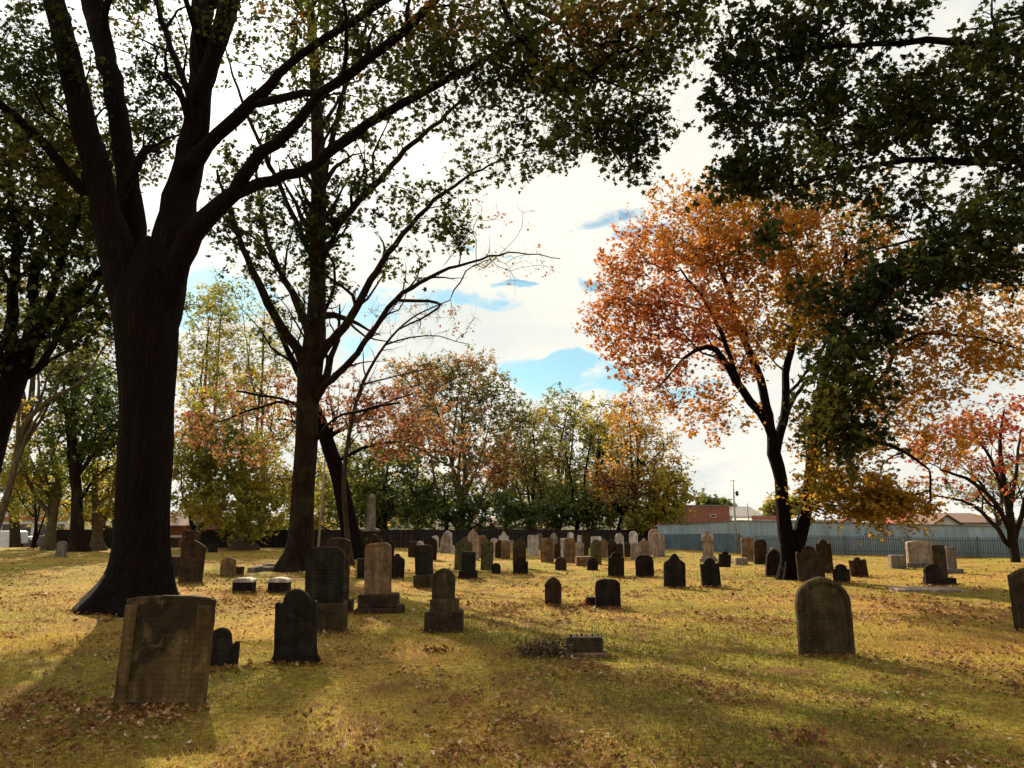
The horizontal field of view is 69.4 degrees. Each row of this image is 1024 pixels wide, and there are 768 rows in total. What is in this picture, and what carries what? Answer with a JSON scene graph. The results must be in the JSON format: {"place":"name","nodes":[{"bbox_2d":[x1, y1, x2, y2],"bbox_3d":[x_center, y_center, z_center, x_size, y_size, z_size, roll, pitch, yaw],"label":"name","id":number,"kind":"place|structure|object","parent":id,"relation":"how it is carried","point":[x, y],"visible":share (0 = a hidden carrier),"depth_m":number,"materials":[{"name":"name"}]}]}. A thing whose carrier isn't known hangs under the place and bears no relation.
{"place":"outdoors","nodes":[
{"label":"outdoors","id":0,"kind":"place"},
{"bbox_2d":[1,507,111,535],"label":"shop","id":1,"kind":"structure","parent":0,"point":[23,525],"depth_m":82.51,"materials":[{"name":"white"}]},
{"bbox_2d":[0,520,1023,767],"bbox_3d":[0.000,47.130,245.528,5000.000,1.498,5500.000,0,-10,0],"label":"ground","id":2,"kind":"structure","parent":0,"point":[44,562],"depth_m":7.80,"materials":[{"name":"plant"}]},
{"bbox_2d":[0,448,88,547],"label":"background tree","id":3,"kind":"object","parent":2,"relation":"on","point":[35,533],"visible":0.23,"depth_m":41.10,"materials":[{"name":"green plant"}]},
{"bbox_2d":[0,397,104,549],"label":"background tree","id":4,"kind":"object","parent":2,"relation":"on","point":[51,508],"visible":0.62,"depth_m":39.26,"materials":[{"name":"green plant"}]},
{"bbox_2d":[0,247,113,530],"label":"background tree","id":5,"kind":"object","parent":2,"relation":"on","point":[25,429],"visible":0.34,"depth_m":36.34,"materials":[{"name":"green plant"}]},
{"bbox_2d":[0,253,118,547],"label":"background tree","id":6,"kind":"object","parent":2,"relation":"on","point":[15,536],"visible":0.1,"depth_m":61.53,"materials":[{"name":"green plant"}]},
{"bbox_2d":[55,541,67,556],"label":"headstone","id":7,"kind":"object","parent":2,"relation":"on","point":[61,548],"visible":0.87,"depth_m":31.59,"materials":[{"name":"grey stone"}]},
{"bbox_2d":[10,326,118,551],"bbox_3d":[-22.201,2.770,38.203,6.721,12.061,5.620,2,-10,-10],"label":"background tree","id":8,"kind":"object","parent":2,"relation":"on","point":[72,406],"visible":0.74,"depth_m":37.42,"materials":[{"name":"green plant"}]},
{"bbox_2d":[0,66,150,474],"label":"oak tree","id":9,"kind":"object","parent":2,"relation":"on","point":[61,211],"visible":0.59,"depth_m":16.17,"materials":[{"name":"green plant"}]},
{"bbox_2d":[56,529,112,547],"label":"board fence","id":10,"kind":"object","parent":2,"relation":"on","point":[62,535],"visible":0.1,"depth_m":42.12,"materials":[{"name":"black wood"}]},
{"bbox_2d":[57,425,117,550],"bbox_3d":[-21.515,5.315,39.848,4.720,7.678,5.220,0,-10,0],"label":"background tree","id":11,"kind":"object","parent":2,"relation":"on","point":[98,521],"visible":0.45,"depth_m":38.80,"materials":[{"name":"green plant"}]},
{"bbox_2d":[0,445,174,536],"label":"background tree","id":12,"kind":"object","parent":2,"relation":"on","point":[64,512],"visible":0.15,"depth_m":56.73,"materials":[{"name":"green plant"}]},
{"bbox_2d":[112,595,215,710],"bbox_3d":[-3.026,2.417,6.454,0.756,1.106,0.114,2,-12,-4],"label":"headstone","id":13,"kind":"object","parent":2,"relation":"on","point":[165,649],"visible":0.84,"depth_m":6.43,"materials":[{"name":"stone"}]},
{"bbox_2d":[180,530,200,555],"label":"headstone","id":14,"kind":"object","parent":2,"relation":"on","point":[189,536],"visible":0.39,"depth_m":22.96,"materials":[{"name":"brown stone"}]},
{"bbox_2d":[178,540,205,582],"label":"headstone","id":15,"kind":"object","parent":2,"relation":"on","point":[192,562],"visible":0.83,"depth_m":18.99,"materials":[{"name":"brown stone"}]},
{"bbox_2d":[170,511,221,547],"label":"brick shed","id":16,"kind":"structure","parent":2,"relation":"on","point":[177,529],"depth_m":45.14,"materials":[{"name":"brown"}]},
{"bbox_2d":[171,411,235,529],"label":"background tree","id":17,"kind":"object","parent":2,"relation":"on","point":[176,473],"visible":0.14,"depth_m":43.32,"materials":[{"name":"green plant"}]},
{"bbox_2d":[210,627,239,667],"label":"headstone","id":18,"kind":"object","parent":2,"relation":"on","point":[225,649],"visible":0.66,"depth_m":7.91,"materials":[{"name":"stone"}]},
{"bbox_2d":[219,557,235,576],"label":"headstone","id":19,"kind":"object","parent":2,"relation":"on","point":[227,566],"visible":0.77,"depth_m":21.13,"materials":[{"name":"beige stone"}]},
{"bbox_2d":[170,369,292,549],"bbox_3d":[-15.288,4.386,40.425,7.811,9.820,6.723,-5,-12,26],"label":"background tree","id":20,"kind":"object","parent":2,"relation":"on","point":[247,506],"visible":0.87,"depth_m":39.59,"materials":[{"name":"green plant"}]},
{"bbox_2d":[175,281,295,499],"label":"background tree","id":21,"kind":"object","parent":2,"relation":"on","point":[204,298],"visible":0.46,"depth_m":61.06,"materials":[{"name":"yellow plant"}]},
{"bbox_2d":[184,262,302,527],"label":"background tree","id":22,"kind":"object","parent":2,"relation":"on","point":[252,370],"visible":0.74,"depth_m":55.86,"materials":[{"name":"green plant"}]},
{"bbox_2d":[232,577,256,592],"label":"headstone","id":23,"kind":"object","parent":2,"relation":"on","point":[242,584],"visible":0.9,"depth_m":16.17,"materials":[{"name":"stone"}]},
{"bbox_2d":[267,577,291,592],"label":"headstone","id":24,"kind":"object","parent":2,"relation":"on","point":[278,584],"visible":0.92,"depth_m":16.41,"materials":[{"name":"stone"}]},
{"bbox_2d":[269,589,322,664],"bbox_3d":[-2.399,2.786,8.220,0.602,0.987,0.080,-1,-8,-4],"label":"headstone","id":25,"kind":"object","parent":2,"relation":"on","point":[295,629],"visible":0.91,"depth_m":8.19,"materials":[{"name":"stone"}]},
{"bbox_2d":[317,457,325,546],"bbox_3d":[-8.370,4.863,32.657,0.283,5.814,0.110,0,-10,0],"label":"pole","id":26,"kind":"object","parent":2,"relation":"on","point":[319,530],"visible":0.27,"depth_m":32.53,"materials":[{"name":"wood"}]},
{"bbox_2d":[174,305,473,559],"bbox_3d":[-7.626,1.789,29.922,12.217,11.289,4.341,0,-10,0],"label":"leaning tree","id":27,"kind":"object","parent":2,"relation":"on","point":[333,460],"visible":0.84,"depth_m":29.95,"materials":[{"name":"orange plant"}]},
{"bbox_2d":[305,546,347,632],"bbox_3d":[-2.719,3.042,10.777,0.612,1.319,0.340,0,-8,-6],"label":"headstone","id":28,"kind":"object","parent":2,"relation":"on","point":[324,579],"visible":0.83,"depth_m":10.73,"materials":[{"name":"stone"}]},
{"bbox_2d":[321,538,353,611],"bbox_3d":[-3.160,3.476,13.232,0.648,1.425,0.360,1,-9,-4],"label":"headstone","id":29,"kind":"object","parent":2,"relation":"on","point":[344,544],"visible":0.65,"depth_m":13.26,"materials":[{"name":"brown stone"}]},
{"bbox_2d":[285,430,416,529],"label":"background tree","id":30,"kind":"object","parent":2,"relation":"on","point":[328,485],"visible":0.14,"depth_m":48.37,"materials":[{"name":"green plant"}]},
{"bbox_2d":[259,446,451,531],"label":"background tree","id":31,"kind":"object","parent":2,"relation":"on","point":[287,528],"visible":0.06,"depth_m":65.76,"materials":[{"name":"green plant"}]},
{"bbox_2d":[361,493,379,542],"bbox_3d":[-6.836,6.780,35.869,0.840,2.963,0.840,0,-10,0],"label":"obelisk","id":32,"kind":"object","parent":2,"relation":"on","point":[369,530],"visible":0.59,"depth_m":35.75,"materials":[{"name":"stone"}]},
{"bbox_2d":[0,0,745,617],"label":"oak tree","id":33,"kind":"object","parent":2,"relation":"on","point":[144,274],"visible":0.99,"depth_m":13.48,"materials":[{"name":"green plant"}]},
{"bbox_2d":[354,542,404,614],"bbox_3d":[-2.318,3.463,13.034,0.807,1.314,0.500,-1,-9,0],"label":"headstone","id":34,"kind":"object","parent":2,"relation":"on","point":[377,596],"visible":0.97,"depth_m":12.99,"materials":[{"name":"brown stone"}]},
{"bbox_2d":[200,0,568,572],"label":"oak tree","id":35,"kind":"object","parent":2,"relation":"on","point":[311,355],"visible":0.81,"depth_m":24.26,"materials":[{"name":"green plant"}]},
{"bbox_2d":[314,435,464,532],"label":"background tree","id":36,"kind":"object","parent":2,"relation":"on","point":[384,491],"visible":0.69,"depth_m":45.17,"materials":[{"name":"green plant"}]},
{"bbox_2d":[391,553,404,578],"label":"headstone","id":37,"kind":"object","parent":2,"relation":"on","point":[398,566],"visible":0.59,"depth_m":20.01,"materials":[{"name":"stone"}]},
{"bbox_2d":[197,529,649,547],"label":"board fence","id":38,"kind":"object","parent":2,"relation":"on","point":[400,538],"visible":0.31,"depth_m":42.12,"materials":[{"name":"black wood"}]},
{"bbox_2d":[413,545,433,587],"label":"headstone","id":39,"kind":"object","parent":2,"relation":"on","point":[423,576],"visible":0.94,"depth_m":17.73,"materials":[{"name":"stone"}]},
{"bbox_2d":[424,568,463,632],"bbox_3d":[-0.986,3.212,10.820,0.543,1.010,0.360,0,-10,0],"label":"headstone","id":40,"kind":"object","parent":2,"relation":"on","point":[443,612],"visible":0.96,"depth_m":10.71,"materials":[{"name":"stone"}]},
{"bbox_2d":[440,533,450,552],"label":"headstone","id":41,"kind":"object","parent":2,"relation":"on","point":[445,542],"visible":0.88,"depth_m":35.45,"materials":[{"name":"stone"}]},
{"bbox_2d":[337,193,560,564],"bbox_3d":[-2.703,-0.327,25.843,8.475,13.244,3.164,-3,-11,16],"label":"bare tree","id":42,"kind":"object","parent":2,"relation":"on","point":[350,427],"visible":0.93,"depth_m":26.51,"materials":[{"name":"orange plant"}]},
{"bbox_2d":[361,342,543,529],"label":"background tree","id":43,"kind":"object","parent":2,"relation":"on","point":[451,376],"visible":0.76,"depth_m":47.53,"materials":[{"name":"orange plant"}]},
{"bbox_2d":[454,537,472,569],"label":"headstone","id":44,"kind":"object","parent":2,"relation":"on","point":[463,544],"visible":0.67,"depth_m":23.94,"materials":[{"name":"stone"}]},
{"bbox_2d":[397,475,538,532],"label":"background tree","id":45,"kind":"object","parent":2,"relation":"on","point":[472,508],"visible":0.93,"depth_m":44.31,"materials":[{"name":"green plant"}]},
{"bbox_2d":[459,551,477,578],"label":"headstone","id":46,"kind":"object","parent":2,"relation":"on","point":[468,570],"visible":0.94,"depth_m":20.03,"materials":[{"name":"stone"}]},
{"bbox_2d":[468,530,478,559],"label":"headstone","id":47,"kind":"object","parent":2,"relation":"on","point":[473,537],"visible":0.64,"depth_m":29.30,"materials":[{"name":"stone"}]},
{"bbox_2d":[481,541,493,569],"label":"headstone","id":48,"kind":"object","parent":2,"relation":"on","point":[487,549],"visible":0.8,"depth_m":23.82,"materials":[{"name":"stone"}]},
{"bbox_2d":[0,547,1023,767],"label":"fallen leaves","id":49,"kind":"object","parent":2,"relation":"on","point":[314,750],"visible":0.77,"depth_m":6.81,"materials":[{"name":"brown plant"}]},
{"bbox_2d":[513,539,525,560],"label":"headstone","id":50,"kind":"object","parent":2,"relation":"on","point":[519,547],"visible":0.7,"depth_m":24.40,"materials":[{"name":"stone"}]},
{"bbox_2d":[513,556,527,573],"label":"headstone","id":51,"kind":"object","parent":2,"relation":"on","point":[520,563],"visible":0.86,"depth_m":22.07,"materials":[{"name":"stone"}]},
{"bbox_2d":[483,398,582,529],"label":"background tree","id":52,"kind":"object","parent":2,"relation":"on","point":[544,456],"visible":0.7,"depth_m":49.30,"materials":[{"name":"green plant"}]},
{"bbox_2d":[527,535,538,555],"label":"headstone","id":53,"kind":"object","parent":2,"relation":"on","point":[533,545],"visible":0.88,"depth_m":33.66,"materials":[{"name":"white stone"}]},
{"bbox_2d":[506,635,575,658],"bbox_3d":[0.383,3.134,8.845,0.906,0.236,0.580,0,-10,0],"label":"dried plant","id":54,"kind":"object","parent":2,"relation":"on","point":[542,648],"visible":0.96,"depth_m":8.79,"materials":[{"name":"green plant"}]},
{"bbox_2d":[540,538,553,561],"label":"headstone","id":55,"kind":"object","parent":2,"relation":"on","point":[546,549],"visible":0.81,"depth_m":27.48,"materials":[{"name":"beige stone"}]},
{"bbox_2d":[429,420,675,529],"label":"background tree","id":56,"kind":"object","parent":2,"relation":"on","point":[476,483],"visible":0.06,"depth_m":64.61,"materials":[{"name":"green plant"}]},
{"bbox_2d":[545,577,561,605],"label":"headstone","id":57,"kind":"object","parent":2,"relation":"on","point":[553,590],"visible":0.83,"depth_m":13.67,"materials":[{"name":"brown stone"}]},
{"bbox_2d":[563,538,574,562],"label":"headstone","id":58,"kind":"object","parent":2,"relation":"on","point":[569,549],"visible":0.81,"depth_m":27.22,"materials":[{"name":"beige stone"}]},
{"bbox_2d":[502,453,639,529],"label":"background tree","id":59,"kind":"object","parent":2,"relation":"on","point":[578,513],"visible":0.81,"depth_m":44.73,"materials":[{"name":"green plant"}]},
{"bbox_2d":[518,382,623,529],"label":"background tree","id":60,"kind":"object","parent":2,"relation":"on","point":[567,436],"visible":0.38,"depth_m":53.80,"materials":[{"name":"green plant"}]},
{"bbox_2d":[564,635,608,657],"bbox_3d":[0.881,3.194,8.949,0.545,0.276,0.360,0,-10,2],"label":"marker","id":61,"kind":"object","parent":2,"relation":"on","point":[588,645],"visible":0.65,"depth_m":8.86,"materials":[{"name":"stone"}]},
{"bbox_2d":[590,539,601,563],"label":"headstone","id":62,"kind":"object","parent":2,"relation":"on","point":[596,549],"visible":0.78,"depth_m":26.59,"materials":[{"name":"stone"}]},
{"bbox_2d":[557,384,652,530],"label":"background tree","id":63,"kind":"object","parent":2,"relation":"on","point":[600,426],"visible":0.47,"depth_m":49.79,"materials":[{"name":"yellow plant"}]},
{"bbox_2d":[595,579,620,608],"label":"headstone","id":64,"kind":"object","parent":2,"relation":"on","point":[607,592],"visible":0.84,"depth_m":13.31,"materials":[{"name":"stone"}]},
{"bbox_2d":[608,552,623,576],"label":"headstone","id":65,"kind":"object","parent":2,"relation":"on","point":[615,564],"visible":0.85,"depth_m":20.88,"materials":[{"name":"stone"}]},
{"bbox_2d":[585,463,666,530],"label":"background tree","id":66,"kind":"object","parent":2,"relation":"on","point":[625,500],"visible":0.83,"depth_m":43.21,"materials":[{"name":"green plant"}]},
{"bbox_2d":[578,383,698,529],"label":"background tree","id":67,"kind":"object","parent":2,"relation":"on","point":[638,448],"visible":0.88,"depth_m":44.10,"materials":[{"name":"plant"}]},
{"bbox_2d":[635,555,653,576],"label":"headstone","id":68,"kind":"object","parent":2,"relation":"on","point":[644,565],"visible":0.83,"depth_m":20.81,"materials":[{"name":"stone"}]},
{"bbox_2d":[653,533,664,555],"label":"headstone","id":69,"kind":"object","parent":2,"relation":"on","point":[658,544],"visible":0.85,"depth_m":31.89,"materials":[{"name":"stone"}]},
{"bbox_2d":[620,459,705,535],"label":"background tree","id":70,"kind":"object","parent":2,"relation":"on","point":[648,519],"visible":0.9,"depth_m":42.19,"materials":[{"name":"green plant"}]},
{"bbox_2d":[663,553,685,587],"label":"headstone","id":71,"kind":"object","parent":2,"relation":"on","point":[674,570],"visible":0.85,"depth_m":17.49,"materials":[{"name":"stone"}]},
{"bbox_2d":[654,505,729,533],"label":"brick building","id":72,"kind":"structure","parent":2,"relation":"on","point":[710,513],"depth_m":116.24,"materials":[{"name":"red brick"}]},
{"bbox_2d":[700,530,716,561],"bbox_3d":[7.621,6.334,28.797,0.661,1.280,0.661,-3,-11,14],"label":"monument","id":73,"kind":"object","parent":2,"relation":"on","point":[707,538],"visible":0.89,"depth_m":28.60,"materials":[{"name":"stone"}]},
{"bbox_2d":[700,558,720,586],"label":"headstone","id":74,"kind":"object","parent":2,"relation":"on","point":[710,571],"visible":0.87,"depth_m":17.85,"materials":[{"name":"stone"}]},
{"bbox_2d":[693,483,737,505],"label":"background tree","id":75,"kind":"object","parent":2,"relation":"on","point":[710,500],"visible":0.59,"depth_m":132.24,"materials":[{"name":"green plant"}]},
{"bbox_2d":[718,551,730,566],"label":"headstone","id":76,"kind":"object","parent":2,"relation":"on","point":[724,558],"visible":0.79,"depth_m":25.26,"materials":[{"name":"stone"}]},
{"bbox_2d":[729,506,761,520],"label":"warehouse","id":77,"kind":"structure","parent":2,"relation":"on","point":[742,511],"depth_m":126.09,"materials":[{"name":"white"}]},
{"bbox_2d":[741,537,753,560],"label":"headstone","id":78,"kind":"object","parent":2,"relation":"on","point":[746,547],"visible":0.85,"depth_m":28.11,"materials":[{"name":"beige stone"}]},
{"bbox_2d":[731,516,776,521],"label":"shop","id":79,"kind":"structure","parent":2,"relation":"on","point":[767,518],"depth_m":88.53,"materials":[{"name":"white"}]},
{"bbox_2d":[753,539,766,563],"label":"headstone","id":80,"kind":"object","parent":2,"relation":"on","point":[760,548],"visible":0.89,"depth_m":26.26,"materials":[{"name":"brown stone"}]},
{"bbox_2d":[765,549,779,576],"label":"headstone","id":81,"kind":"object","parent":2,"relation":"on","point":[772,561],"visible":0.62,"depth_m":20.86,"materials":[{"name":"stone"}]},
{"bbox_2d":[754,491,800,520],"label":"background tree","id":82,"kind":"object","parent":2,"relation":"on","point":[767,508],"visible":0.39,"depth_m":92.76,"materials":[{"name":"green plant"}]},
{"bbox_2d":[571,155,1023,579],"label":"orange maple tree","id":83,"kind":"object","parent":2,"relation":"on","point":[872,503],"visible":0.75,"depth_m":20.24,"materials":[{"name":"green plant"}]},
{"bbox_2d":[771,723,828,746],"bbox_3d":[2.116,2.574,5.439,0.409,0.125,0.358,0,-10,0],"label":"leaf clump","id":84,"kind":"object","parent":2,"relation":"on","point":[809,736],"visible":0.99,"depth_m":5.39,"materials":[{"name":"brown plant"}]},
{"bbox_2d":[795,546,824,581],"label":"headstone","id":85,"kind":"object","parent":2,"relation":"on","point":[809,562],"visible":0.88,"depth_m":19.25,"materials":[{"name":"brown stone"}]},
{"bbox_2d":[815,540,833,572],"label":"headstone","id":86,"kind":"object","parent":2,"relation":"on","point":[824,546],"visible":0.69,"depth_m":22.86,"materials":[{"name":"brown stone"}]},
{"bbox_2d":[794,577,855,655],"bbox_3d":[3.699,2.840,8.765,0.625,1.080,0.140,-2,-9,6],"label":"headstone","id":87,"kind":"object","parent":2,"relation":"on","point":[824,620],"visible":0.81,"depth_m":8.73,"materials":[{"name":"stone"}]},
{"bbox_2d":[657,520,1023,556],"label":"blue wall","id":88,"kind":"structure","parent":2,"relation":"on","point":[686,536],"depth_m":34.03,"materials":[{"name":"metal"}]},
{"bbox_2d":[832,564,850,582],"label":"headstone","id":89,"kind":"object","parent":2,"relation":"on","point":[841,572],"visible":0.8,"depth_m":19.10,"materials":[{"name":"stone"}]},
{"bbox_2d":[685,0,1023,480],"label":"maple tree","id":90,"kind":"object","parent":2,"relation":"on","point":[838,368],"visible":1,"depth_m":9.28,"materials":[{"name":"green plant"}]},
{"bbox_2d":[848,557,868,576],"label":"headstone","id":91,"kind":"object","parent":2,"relation":"on","point":[858,566],"visible":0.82,"depth_m":21.41,"materials":[{"name":"brown stone"}]},
{"bbox_2d":[740,535,1023,557],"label":"picket fence","id":92,"kind":"object","parent":2,"relation":"on","point":[909,538],"visible":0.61,"depth_m":32.57,"materials":[{"name":"grey metal"}]},
{"bbox_2d":[888,555,906,568],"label":"stone block","id":93,"kind":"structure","parent":2,"relation":"on","point":[897,561],"depth_m":24.32,"materials":[{"name":"grey stone"}]},
{"bbox_2d":[905,541,932,567],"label":"headstone","id":94,"kind":"object","parent":2,"relation":"on","point":[917,554],"visible":0.66,"depth_m":24.83,"materials":[{"name":"grey stone"}]},
{"bbox_2d":[885,586,967,591],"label":"grave slab","id":95,"kind":"structure","parent":2,"relation":"on","point":[917,589],"depth_m":16.50,"materials":[{"name":"stone"}]},
{"bbox_2d":[923,564,942,584],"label":"headstone","id":96,"kind":"object","parent":2,"relation":"on","point":[932,573],"visible":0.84,"depth_m":18.28,"materials":[{"name":"stone"}]},
{"bbox_2d":[923,545,956,584],"bbox_3d":[10.808,4.637,18.766,0.625,1.100,0.400,0,-10,0],"label":"headstone","id":97,"kind":"object","parent":2,"relation":"on","point":[938,555],"visible":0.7,"depth_m":18.73,"materials":[{"name":"stone"}]},
{"bbox_2d":[945,547,963,573],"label":"headstone","id":98,"kind":"object","parent":2,"relation":"on","point":[952,568],"visible":0.66,"depth_m":22.07,"materials":[{"name":"grey stone"}]},
{"bbox_2d":[906,513,1003,526],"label":"house","id":99,"kind":"structure","parent":2,"relation":"on","point":[968,518],"depth_m":58.20,"materials":[{"name":"white"}]},
{"bbox_2d":[887,392,1023,561],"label":"red maple tree","id":100,"kind":"object","parent":2,"relation":"on","point":[1008,498],"visible":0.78,"depth_m":27.33,"materials":[{"name":"brown plant"}]},
{"bbox_2d":[932,445,1023,525],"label":"background tree","id":101,"kind":"object","parent":2,"relation":"on","point":[998,519],"visible":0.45,"depth_m":47.42,"materials":[{"name":"orange plant"}]},
{"bbox_2d":[1007,567,1023,631],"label":"headstone","id":102,"kind":"object","parent":2,"relation":"on","point":[1016,584],"visible":0.82,"depth_m":10.79,"materials":[{"name":"brown stone"}]},
{"bbox_2d":[0,0,1023,519],"label":"sky","id":103,"kind":"structure","parent":0,"point":[528,326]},
{"bbox_2d":[908,514,963,525],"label":"house","id":104,"kind":"structure","parent":0,"point":[949,520],"depth_m":53.12,"materials":[{"name":"white"}]},
{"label":"street","id":105,"kind":"structure","parent":0,"visible":0},
{"bbox_2d":[0,530,27,547],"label":"parked van","id":106,"kind":"object","parent":105,"relation":"on","point":[4,539],"visible":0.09,"depth_m":60.67,"materials":[{"name":"white paint"}]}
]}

